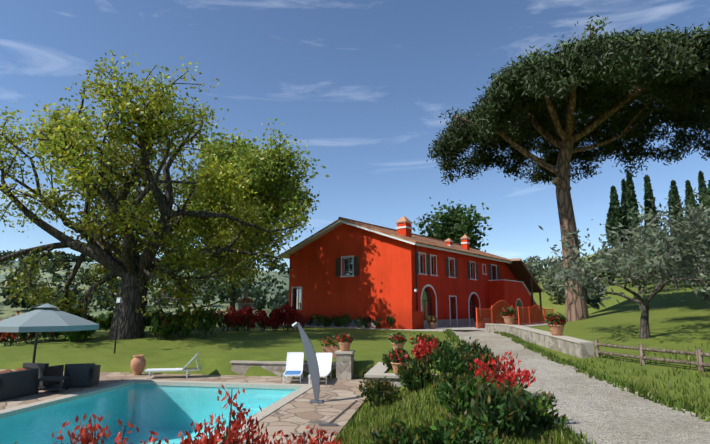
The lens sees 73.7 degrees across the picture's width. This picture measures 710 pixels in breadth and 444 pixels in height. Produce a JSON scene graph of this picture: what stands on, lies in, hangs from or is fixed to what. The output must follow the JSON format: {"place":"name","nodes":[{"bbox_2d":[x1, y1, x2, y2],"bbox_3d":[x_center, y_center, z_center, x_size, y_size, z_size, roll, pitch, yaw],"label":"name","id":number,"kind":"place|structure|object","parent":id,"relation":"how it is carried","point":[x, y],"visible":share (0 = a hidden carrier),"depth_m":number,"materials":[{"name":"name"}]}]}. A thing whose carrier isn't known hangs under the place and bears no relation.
{"place":"outdoors","nodes":[
{"label":"outdoors","id":0,"kind":"place"},
{"bbox_2d":[0,303,98,331],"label":"patio umbrella canopy","id":1,"kind":"object","parent":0,"point":[47,317],"visible":1,"depth_m":14.24,"materials":[{"name":"white fabric"}]},
{"bbox_2d":[0,241,709,443],"bbox_3d":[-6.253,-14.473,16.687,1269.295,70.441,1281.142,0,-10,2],"label":"grass lawn","id":2,"kind":"structure","parent":0,"point":[675,323],"depth_m":21.78,"materials":[{"name":"green plant"}]},
{"bbox_2d":[0,303,223,345],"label":"hedge shrub","id":3,"kind":"object","parent":2,"relation":"on","point":[157,322],"depth_m":25.88,"materials":[{"name":"green plant"}]},
{"bbox_2d":[114,296,122,352],"bbox_3d":[-11.057,4.809,21.982,0.200,2.700,0.200,0,-10,2],"label":"garden lamp post","id":4,"kind":"object","parent":2,"relation":"on","point":[116,325],"visible":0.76,"depth_m":21.96,"materials":[{"name":"black metal"}]},
{"bbox_2d":[116,297,121,302],"bbox_3d":[-11.057,3.653,22.192,0.160,0.250,0.160,0,-10,2],"label":"lamp","id":5,"kind":"object","parent":4,"relation":"attached to","point":[119,299],"visible":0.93,"depth_m":22.12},
{"bbox_2d":[0,385,296,443],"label":"pool basin","id":6,"kind":"object","parent":2,"relation":"on","point":[161,429],"depth_m":15.55,"materials":[{"name":"teal tile"}]},
{"bbox_2d":[0,385,291,443],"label":"pool water","id":7,"kind":"structure","parent":6,"relation":"in","point":[159,387],"depth_m":12.36,"materials":[{"name":"teal liquid"}]},
{"bbox_2d":[0,379,312,443],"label":"pool coping","id":8,"kind":"object","parent":6,"relation":"on","point":[259,415],"visible":0.75,"depth_m":14.60,"materials":[{"name":"stone"}]},
{"bbox_2d":[0,50,306,339],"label":"oak tree","id":9,"kind":"object","parent":2,"relation":"on","point":[121,137],"depth_m":25.28,"materials":[{"name":"green plant"}]},
{"bbox_2d":[0,369,365,443],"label":"pool deck paving","id":10,"kind":"structure","parent":2,"relation":"on","point":[297,415],"depth_m":13.13,"materials":[{"name":"beige stone"}]},
{"bbox_2d":[0,368,38,399],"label":"rattan sofa","id":11,"kind":"object","parent":10,"relation":"on","point":[13,384],"visible":1,"depth_m":13.51,"materials":[{"name":"grey wicker"}]},
{"bbox_2d":[0,367,30,372],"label":"sofa pillows","id":12,"kind":"object","parent":11,"relation":"on","point":[9,370],"visible":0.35,"depth_m":13.72,"materials":[{"name":"fabric"}]},
{"bbox_2d":[32,303,43,362],"bbox_3d":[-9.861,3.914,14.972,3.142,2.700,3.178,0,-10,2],"label":"umbrella pole","id":13,"kind":"object","parent":10,"relation":"on","point":[35,345],"visible":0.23,"depth_m":16.07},
{"bbox_2d":[23,363,63,386],"bbox_3d":[-10.397,5.055,15.768,0.850,0.740,0.800,-2,-11,12],"label":"rattan armchair","id":14,"kind":"object","parent":10,"relation":"on","point":[45,369],"visible":0.48,"depth_m":15.48,"materials":[{"name":"grey wicker"}]},
{"bbox_2d":[35,375,69,393],"bbox_3d":[-9.287,4.996,14.552,0.700,0.420,0.700,3,-11,-15],"label":"rattan side table","id":15,"kind":"object","parent":10,"relation":"on","point":[60,387],"visible":0.92,"depth_m":14.36,"materials":[{"name":"grey wicker"}]},
{"bbox_2d":[63,363,100,387],"bbox_3d":[-9.001,5.030,15.630,0.850,0.740,0.800,2,-11,-13],"label":"rattan armchair","id":16,"kind":"object","parent":10,"relation":"on","point":[84,374],"visible":0.88,"depth_m":15.28,"materials":[{"name":"grey wicker"}]},
{"bbox_2d":[130,355,145,374],"bbox_3d":[-8.343,5.504,18.214,0.561,0.731,0.561,0,-10,2],"label":"terracotta urn","id":17,"kind":"object","parent":10,"relation":"on","point":[138,364],"visible":1,"depth_m":18.04,"materials":[{"name":"orange ceramic"}]},
{"bbox_2d":[144,352,201,378],"bbox_3d":[-6.722,5.305,17.557,1.930,0.888,0.620,2,-10,-10],"label":"lounger frame","id":18,"kind":"object","parent":10,"relation":"on","point":[186,365],"visible":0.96,"depth_m":17.38,"materials":[{"name":"white plastic"}]},
{"bbox_2d":[146,354,197,370],"bbox_3d":[-6.756,5.180,17.574,1.799,0.593,0.540,2,-10,-10],"label":"lounger sling","id":19,"kind":"object","parent":18,"relation":"attached to","point":[168,368],"visible":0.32,"depth_m":17.44,"materials":[{"name":"white fabric"}]},
{"bbox_2d":[282,352,303,383],"bbox_3d":[-2.188,5.184,16.894,0.620,0.888,1.930,1,-10,-3],"label":"lounger frame","id":20,"kind":"object","parent":10,"relation":"on","point":[283,375],"visible":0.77,"depth_m":16.85,"materials":[{"name":"white plastic"}]},
{"bbox_2d":[284,353,302,374],"bbox_3d":[-2.186,5.054,16.882,0.540,0.593,1.799,1,-10,-3],"label":"lounger sling","id":21,"kind":"object","parent":20,"relation":"on","point":[294,363],"visible":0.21,"depth_m":17.47,"materials":[{"name":"white fabric"}]},
{"bbox_2d":[285,371,300,374],"bbox_3d":[-2.166,5.243,16.488,0.500,0.034,0.750,1,-10,-3],"label":"towel","id":22,"kind":"object","parent":21,"relation":"on","point":[291,372],"visible":1,"depth_m":16.46,"materials":[{"name":"blue fabric"}]},
{"bbox_2d":[292,322,323,402],"bbox_3d":[-1.329,3.856,13.112,0.929,2.151,0.360,0,-10,2],"label":"solar shower","id":23,"kind":"object","parent":10,"relation":"on","point":[312,361],"visible":1,"depth_m":13.09,"materials":[{"name":"grey"}]},
{"bbox_2d":[308,353,332,384],"bbox_3d":[-1.200,5.154,16.727,0.620,0.888,1.930,-1,-10,4],"label":"lounger frame","id":24,"kind":"object","parent":10,"relation":"on","point":[329,372],"visible":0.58,"depth_m":17.13,"materials":[{"name":"white plastic"}]},
{"bbox_2d":[317,354,330,375],"bbox_3d":[-1.203,5.024,16.714,0.540,0.593,1.799,-1,-10,4],"label":"lounger sling","id":25,"kind":"object","parent":24,"relation":"attached to","point":[324,361],"visible":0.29,"depth_m":17.28,"materials":[{"name":"white fabric"}]},
{"bbox_2d":[319,400,356,425],"bbox_3d":[-0.371,4.659,11.649,0.409,0.035,2.902,-2,-10,9],"label":"drain grate","id":26,"kind":"object","parent":10,"relation":"on","point":[328,424],"visible":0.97,"depth_m":10.35,"materials":[{"name":"grey metal"}]},
{"bbox_2d":[126,119,328,310],"bbox_3d":[-10.327,0.340,37.170,16.562,16.065,19.634,0,-10,2],"label":"tree by house","id":27,"kind":"object","parent":2,"relation":"on","point":[267,159],"depth_m":35.22,"materials":[{"name":"green plant"}]},
{"bbox_2d":[237,291,252,324],"bbox_3d":[-9.102,7.262,39.268,1.400,3.000,0.900,3,-11,-18],"label":"barbecue stone oven","id":28,"kind":"object","parent":2,"relation":"on","point":[244,296],"visible":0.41,"depth_m":39.05,"materials":[{"name":"grey stone"}]},
{"bbox_2d":[238,298,253,302],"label":"barbecue hood roof","id":29,"kind":"structure","parent":28,"relation":"on","point":[245,300],"depth_m":39.09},
{"bbox_2d":[0,303,566,443],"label":"photinia shrub","id":30,"kind":"object","parent":2,"relation":"on","point":[473,353],"depth_m":7.30,"materials":[{"name":"green plant"}]},
{"bbox_2d":[231,353,405,386],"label":"stone retaining walls","id":31,"kind":"structure","parent":2,"relation":"on","point":[344,366],"depth_m":17.12,"materials":[{"name":"beige stone"}]},
{"bbox_2d":[230,350,435,377],"bbox_3d":[0.230,4.791,16.218,10.679,0.520,3.894,-9,-14,42],"label":"wall coping","id":32,"kind":"object","parent":31,"relation":"on","point":[379,370],"visible":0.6,"depth_m":15.50,"materials":[{"name":"beige stone"}]},
{"bbox_2d":[339,342,350,350],"bbox_3d":[-0.369,4.586,17.411,0.470,0.310,0.470,0,-10,2],"label":"flower pot","id":33,"kind":"object","parent":32,"relation":"on","point":[344,346],"visible":1,"depth_m":17.26,"materials":[{"name":"ceramic"}]},
{"bbox_2d":[391,343,403,349],"bbox_3d":[1.552,4.526,17.084,0.470,0.310,0.470,0,-10,2],"label":"flower pot","id":34,"kind":"object","parent":32,"relation":"on","point":[397,345],"visible":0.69,"depth_m":16.93,"materials":[{"name":"ceramic"}]},
{"bbox_2d":[391,362,408,373],"bbox_3d":[1.294,4.223,13.656,0.517,0.341,0.517,0,-10,2],"label":"flower pot","id":35,"kind":"object","parent":32,"relation":"on","point":[395,365],"visible":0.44,"depth_m":13.50,"materials":[{"name":"ceramic"}]},
{"bbox_2d":[0,187,709,343],"bbox_3d":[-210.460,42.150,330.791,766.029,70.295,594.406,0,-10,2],"label":"tree grove","id":36,"kind":"object","parent":2,"relation":"on","point":[258,293],"depth_m":205.68,"materials":[{"name":"green plant"}]},
{"bbox_2d":[322,344,428,357],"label":"flower pots","id":37,"kind":"object","parent":2,"relation":"on","point":[329,349],"visible":0.29,"depth_m":18.45,"materials":[{"name":"orange ceramic"}]},
{"bbox_2d":[317,306,566,363],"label":"potted flowers","id":38,"kind":"object","parent":2,"relation":"on","point":[402,355],"visible":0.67,"depth_m":17.47,"materials":[{"name":"red plant"}]},
{"bbox_2d":[412,197,491,251],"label":"tree leaves","id":39,"kind":"object","parent":2,"relation":"on","point":[457,225],"visible":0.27,"depth_m":62.80,"materials":[{"name":"green plant"}]},
{"bbox_2d":[411,244,540,323],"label":"red house walls","id":40,"kind":"structure","parent":2,"relation":"on","point":[462,287],"depth_m":39.67,"materials":[{"name":"red paint"}]},
{"bbox_2d":[294,266,494,319],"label":"doors","id":41,"kind":"structure","parent":40,"relation":"in","point":[451,305],"depth_m":38.22,"materials":[{"name":"wood"}]},
{"bbox_2d":[305,318,490,327],"bbox_3d":[5.716,10.042,44.637,12.550,2.050,21.050,-8,-13,38],"label":"house base","id":42,"kind":"object","parent":40,"relation":"attached to","point":[443,323],"depth_m":37.28,"materials":[{"name":"grey stone"}]},
{"bbox_2d":[291,252,540,326],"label":"house stone trim","id":43,"kind":"structure","parent":40,"relation":"attached to","point":[431,274],"depth_m":38.04,"materials":[{"name":"grey stone"}]},
{"bbox_2d":[295,255,493,319],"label":"window panes","id":44,"kind":"object","parent":43,"relation":"in","point":[348,270],"visible":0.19,"depth_m":37.47,"materials":[{"name":"grey glass"}]},
{"bbox_2d":[335,253,499,279],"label":"window shutters","id":45,"kind":"object","parent":40,"relation":"attached to","point":[338,267],"visible":0.77,"depth_m":37.74,"materials":[{"name":"grey wood"}]},
{"bbox_2d":[413,245,522,322],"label":"dark house pipes","id":46,"kind":"object","parent":40,"relation":"attached to","point":[519,304],"visible":0.6,"depth_m":34.16,"materials":[{"name":"black metal"}]},
{"bbox_2d":[476,300,553,327],"bbox_3d":[13.939,7.647,39.652,0.080,2.080,17.480,-8,-13,38],"label":"fence","id":47,"kind":"object","parent":2,"relation":"on","point":[518,307],"visible":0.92,"depth_m":38.99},
{"bbox_2d":[477,301,552,327],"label":"lattice fence slats","id":48,"kind":"object","parent":47,"relation":"attached to","point":[508,305],"visible":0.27,"depth_m":37.31,"materials":[{"name":"wood"}]},
{"bbox_2d":[332,342,709,443],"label":"grass","id":49,"kind":"structure","parent":2,"relation":"on","point":[536,435],"depth_m":9.82,"materials":[{"name":"green plant"}]},
{"bbox_2d":[530,278,542,320],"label":"porch posts","id":50,"kind":"object","parent":2,"relation":"on","point":[532,300],"visible":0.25,"depth_m":48.06,"materials":[{"name":"brown wood"}]},
{"bbox_2d":[504,260,541,292],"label":"porch roof","id":51,"kind":"structure","parent":50,"relation":"on","point":[518,270],"depth_m":48.10,"materials":[{"name":"brown wood"}]},
{"bbox_2d":[485,324,594,358],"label":"stone wall","id":52,"kind":"structure","parent":2,"relation":"on","point":[582,351],"depth_m":17.60,"materials":[{"name":"beige stone"}]},
{"bbox_2d":[503,316,514,324],"bbox_3d":[7.617,4.868,23.401,0.588,0.388,0.588,0,-10,2],"label":"flower pot","id":53,"kind":"object","parent":52,"relation":"on","point":[509,320],"visible":0.98,"depth_m":23.21,"materials":[{"name":"ceramic"}]},
{"bbox_2d":[485,323,593,343],"bbox_3d":[7.586,4.881,21.468,0.560,0.331,12.807,0,-10,2],"label":"wall coping","id":54,"kind":"object","parent":52,"relation":"on","point":[571,339],"visible":0.96,"depth_m":17.86,"materials":[{"name":"beige stone"}]},
{"bbox_2d":[548,324,564,335],"bbox_3d":[7.436,3.981,17.467,0.588,0.388,0.588,0,-10,2],"label":"flower pot","id":55,"kind":"object","parent":52,"relation":"on","point":[556,329],"visible":0.92,"depth_m":17.28,"materials":[{"name":"ceramic"}]},
{"bbox_2d":[426,15,709,321],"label":"pine tree","id":56,"kind":"object","parent":2,"relation":"on","point":[607,72],"depth_m":27.09,"materials":[{"name":"green plant"}]},
{"bbox_2d":[443,329,709,443],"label":"grass tufts","id":57,"kind":"object","parent":2,"relation":"on","point":[633,388],"visible":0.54,"depth_m":10.01,"materials":[{"name":"green plant"}]},
{"bbox_2d":[452,330,709,443],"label":"gravel drive","id":58,"kind":"structure","parent":2,"relation":"on","point":[600,412],"depth_m":8.48,"materials":[{"name":"grey gravel"}]},
{"bbox_2d":[511,338,706,437],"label":"drive kerbs","id":59,"kind":"structure","parent":2,"relation":"on","point":[625,388],"depth_m":10.04,"materials":[{"name":"stone"}]},
{"bbox_2d":[536,188,709,338],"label":"olive tree leaves","id":60,"kind":"object","parent":2,"relation":"on","point":[647,250],"depth_m":17.49,"materials":[{"name":"green plant"}]},
{"bbox_2d":[594,340,709,371],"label":"log fence","id":61,"kind":"object","parent":2,"relation":"on","point":[699,354],"visible":0.9,"depth_m":12.81,"materials":[{"name":"brown wood"}]},
{"bbox_2d":[613,201,709,308],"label":"olive tree leaves","id":62,"kind":"object","parent":2,"relation":"on","point":[640,274],"depth_m":19.47,"materials":[{"name":"green plant"}]},
{"bbox_2d":[647,226,709,299],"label":"olive tree leaves","id":63,"kind":"object","parent":2,"relation":"on","point":[684,259],"depth_m":28.74,"materials":[{"name":"green plant"}]},
{"bbox_2d":[653,203,709,308],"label":"olive tree leaves","id":64,"kind":"object","parent":2,"relation":"on","point":[681,244],"depth_m":23.99,"materials":[{"name":"green plant"}]},
{"bbox_2d":[690,186,709,254],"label":"olive tree leaves","id":65,"kind":"object","parent":2,"relation":"on","point":[705,210],"depth_m":15.55,"materials":[{"name":"green plant"}]},
{"bbox_2d":[0,0,709,271],"label":"sky","id":66,"kind":"structure","parent":0,"point":[367,83],"materials":[{"name":"blue"}]},
{"bbox_2d":[288,223,423,329],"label":"house wall","id":67,"kind":"structure","parent":0,"point":[380,286],"depth_m":36.45,"materials":[{"name":"red paint"}]},
{"bbox_2d":[281,220,511,263],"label":"roof trim","id":68,"kind":"structure","parent":67,"relation":"attached to","point":[317,236],"depth_m":38.59,"materials":[{"name":"white paint"}]},
{"bbox_2d":[279,217,541,290],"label":"house roof tiles","id":69,"kind":"object","parent":68,"relation":"on","point":[424,240],"visible":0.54,"depth_m":40.06,"materials":[{"name":"brown tile"}]},
{"bbox_2d":[397,222,469,249],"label":"chimneys","id":70,"kind":"object","parent":69,"relation":"on","point":[407,232],"visible":0.55,"depth_m":38.09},
{"bbox_2d":[395,216,469,240],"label":"chimney caps","id":71,"kind":"object","parent":70,"relation":"on","point":[403,219],"visible":0.8,"depth_m":38.29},
{"bbox_2d":[396,221,469,245],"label":"chimney tops","id":72,"kind":"object","parent":70,"relation":"attached to","point":[411,228],"visible":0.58,"depth_m":38.18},
{"bbox_2d":[283,322,547,331],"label":"pavement","id":73,"kind":"structure","parent":0,"point":[466,327],"depth_m":34.42,"materials":[{"name":"grey stone"}]},
{"bbox_2d":[428,323,435,328],"bbox_3d":[5.315,7.132,32.579,0.611,0.403,0.611,0,-10,2],"label":"terrace pot","id":74,"kind":"object","parent":73,"relation":"on","point":[432,325],"visible":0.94,"depth_m":32.38,"materials":[{"name":"ceramic"}]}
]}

